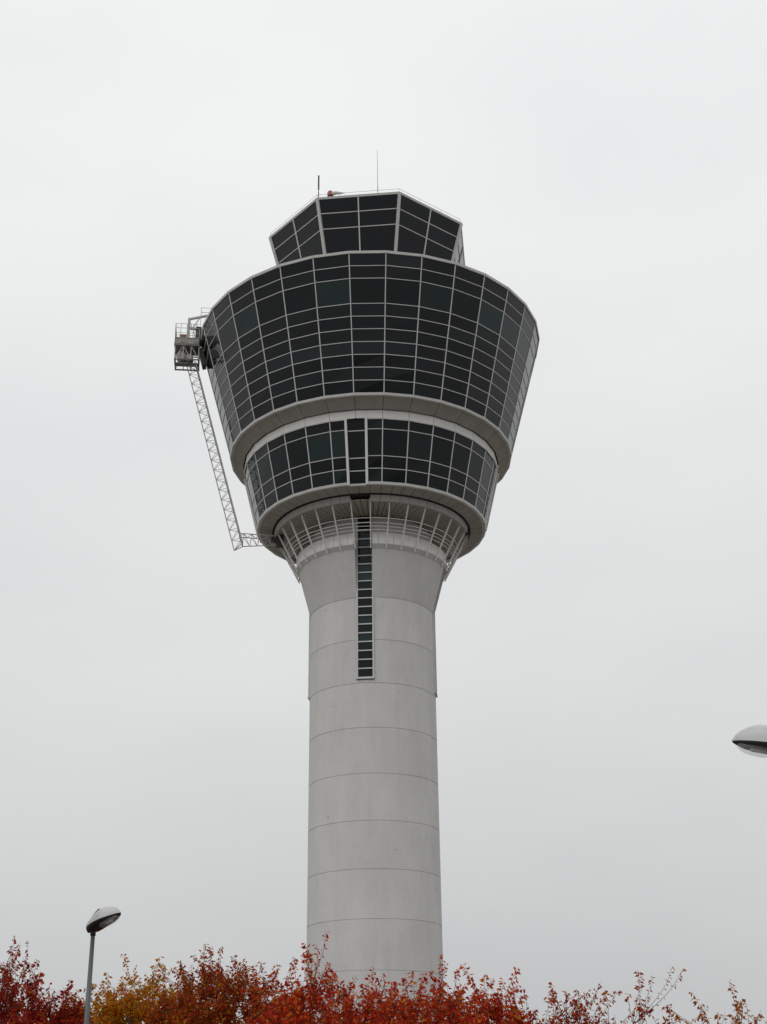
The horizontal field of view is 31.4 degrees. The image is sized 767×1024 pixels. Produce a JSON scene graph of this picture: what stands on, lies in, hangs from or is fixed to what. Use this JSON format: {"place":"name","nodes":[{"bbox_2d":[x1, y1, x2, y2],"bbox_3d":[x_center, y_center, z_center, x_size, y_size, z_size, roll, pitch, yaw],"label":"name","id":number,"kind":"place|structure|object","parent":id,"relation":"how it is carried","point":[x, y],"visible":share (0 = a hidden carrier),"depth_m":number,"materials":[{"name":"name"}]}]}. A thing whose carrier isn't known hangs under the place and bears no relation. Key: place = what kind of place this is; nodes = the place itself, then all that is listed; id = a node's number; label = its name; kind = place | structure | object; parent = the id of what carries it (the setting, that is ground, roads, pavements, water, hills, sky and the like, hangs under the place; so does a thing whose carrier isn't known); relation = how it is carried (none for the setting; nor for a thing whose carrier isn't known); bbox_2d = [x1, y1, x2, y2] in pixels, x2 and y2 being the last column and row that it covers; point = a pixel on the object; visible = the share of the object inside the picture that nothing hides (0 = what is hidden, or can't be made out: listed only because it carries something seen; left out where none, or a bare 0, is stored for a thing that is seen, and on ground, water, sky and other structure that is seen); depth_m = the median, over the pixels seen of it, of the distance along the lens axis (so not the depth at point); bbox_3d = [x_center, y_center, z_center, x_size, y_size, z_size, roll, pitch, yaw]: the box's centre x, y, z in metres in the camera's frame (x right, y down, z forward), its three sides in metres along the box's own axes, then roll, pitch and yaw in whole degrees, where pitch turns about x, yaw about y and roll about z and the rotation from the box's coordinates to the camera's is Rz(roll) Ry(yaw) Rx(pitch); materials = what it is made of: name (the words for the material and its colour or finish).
{"place":"outdoors","nodes":[
{"label":"outdoors","id":0,"kind":"place"},
{"bbox_2d":[0,0,766,1023],"label":"sky","id":1,"kind":"structure","parent":0,"point":[601,648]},
{"label":"ground","id":2,"kind":"structure","parent":0,"visible":0},
{"bbox_2d":[0,936,95,1023],"bbox_3d":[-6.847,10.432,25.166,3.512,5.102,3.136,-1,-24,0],"label":"autumn tree","id":3,"kind":"object","parent":2,"relation":"on","point":[13,1011],"visible":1,"depth_m":25.56,"materials":[{"name":"red plant"}]},
{"bbox_2d":[84,906,120,1023],"bbox_3d":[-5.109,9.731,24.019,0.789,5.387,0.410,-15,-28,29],"label":"street lamp","id":4,"kind":"object","parent":2,"relation":"on","point":[102,918],"visible":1,"depth_m":24.89,"materials":[{"name":"metal"}]},
{"bbox_2d":[47,954,211,1023],"bbox_3d":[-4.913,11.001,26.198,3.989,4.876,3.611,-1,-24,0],"label":"autumn tree","id":5,"kind":"object","parent":2,"relation":"on","point":[130,1005],"visible":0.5,"depth_m":26.17,"materials":[{"name":"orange plant"}]},
{"bbox_2d":[142,944,321,1023],"bbox_3d":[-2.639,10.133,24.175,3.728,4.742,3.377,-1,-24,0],"label":"autumn tree","id":6,"kind":"object","parent":2,"relation":"on","point":[222,1010],"visible":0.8,"depth_m":24.17,"materials":[{"name":"red plant"}]},
{"bbox_2d":[241,934,409,1023],"bbox_3d":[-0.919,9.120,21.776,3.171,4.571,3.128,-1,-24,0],"label":"autumn tree","id":7,"kind":"object","parent":2,"relation":"on","point":[295,1013],"visible":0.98,"depth_m":21.78,"materials":[{"name":"red plant"}]},
{"bbox_2d":[201,154,539,1023],"bbox_3d":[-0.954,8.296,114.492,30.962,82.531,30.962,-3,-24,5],"label":"control tower","id":8,"kind":"structure","parent":2,"relation":"on","point":[369,358],"depth_m":110.43,"materials":[{"name":"paint"}]},
{"bbox_2d":[174,307,283,550],"bbox_3d":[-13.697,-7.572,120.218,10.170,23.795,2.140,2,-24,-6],"label":"maintenance gantry","id":9,"kind":"object","parent":8,"relation":"attached to","point":[188,348],"visible":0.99,"depth_m":121.65,"materials":[{"name":"metal"}]},
{"bbox_2d":[269,201,322,264],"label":"cab window","id":10,"kind":"structure","parent":8,"relation":"in","point":[300,238],"depth_m":123.46,"materials":[{"name":"black glass"}]},
{"bbox_2d":[344,416,367,486],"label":"slot window","id":11,"kind":"structure","parent":8,"relation":"in","point":[356,431],"depth_m":109.19,"materials":[{"name":"black glass"}]},
{"bbox_2d":[315,194,397,253],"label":"cab window","id":12,"kind":"structure","parent":8,"relation":"in","point":[365,223],"depth_m":120.83,"materials":[{"name":"black glass"}]},
{"bbox_2d":[356,516,373,679],"bbox_3d":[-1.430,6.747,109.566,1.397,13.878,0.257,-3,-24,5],"label":"stair window","id":13,"kind":"structure","parent":8,"relation":"in","point":[364,562],"depth_m":109.38,"materials":[{"name":"black glass"}]},
{"bbox_2d":[394,192,459,260],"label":"cab window","id":14,"kind":"structure","parent":8,"relation":"in","point":[419,229],"depth_m":122.26,"materials":[{"name":"black glass"}]},
{"bbox_2d":[451,223,463,264],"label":"cab window","id":15,"kind":"structure","parent":8,"relation":"in","point":[457,256],"depth_m":125.98,"materials":[{"name":"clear glass"}]},
{"bbox_2d":[482,465,498,531],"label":"slot window","id":16,"kind":"structure","parent":8,"relation":"in","point":[484,526],"depth_m":117.31,"materials":[{"name":"glass"}]},
{"bbox_2d":[346,955,531,1023],"bbox_3d":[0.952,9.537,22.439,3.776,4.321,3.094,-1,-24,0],"label":"autumn tree","id":17,"kind":"object","parent":2,"relation":"on","point":[451,1008],"visible":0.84,"depth_m":22.64,"materials":[{"name":"red plant"}]},
{"bbox_2d":[495,982,641,1023],"bbox_3d":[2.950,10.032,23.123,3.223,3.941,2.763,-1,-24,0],"label":"autumn tree","id":18,"kind":"object","parent":2,"relation":"on","point":[575,1015],"visible":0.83,"depth_m":23.50,"materials":[{"name":"red plant"}]},
{"bbox_2d":[590,967,708,1023],"bbox_3d":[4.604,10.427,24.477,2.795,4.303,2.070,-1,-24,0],"label":"autumn tree","id":19,"kind":"object","parent":2,"relation":"on","point":[646,1011],"visible":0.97,"depth_m":24.97,"materials":[{"name":"red plant"}]},
{"bbox_2d":[662,982,766,1023],"bbox_3d":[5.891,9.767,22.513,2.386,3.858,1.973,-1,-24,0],"label":"autumn tree","id":20,"kind":"object","parent":2,"relation":"on","point":[737,1008],"visible":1,"depth_m":22.98,"materials":[{"name":"red plant"}]},
{"label":"car park","id":21,"kind":"structure","parent":0,"visible":0},
{"bbox_2d":[732,724,766,753],"bbox_3d":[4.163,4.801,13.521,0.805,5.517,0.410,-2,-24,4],"label":"street lamp","id":22,"kind":"object","parent":21,"relation":"on","point":[753,738],"visible":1,"depth_m":14.51,"materials":[{"name":"metal"}]}
]}

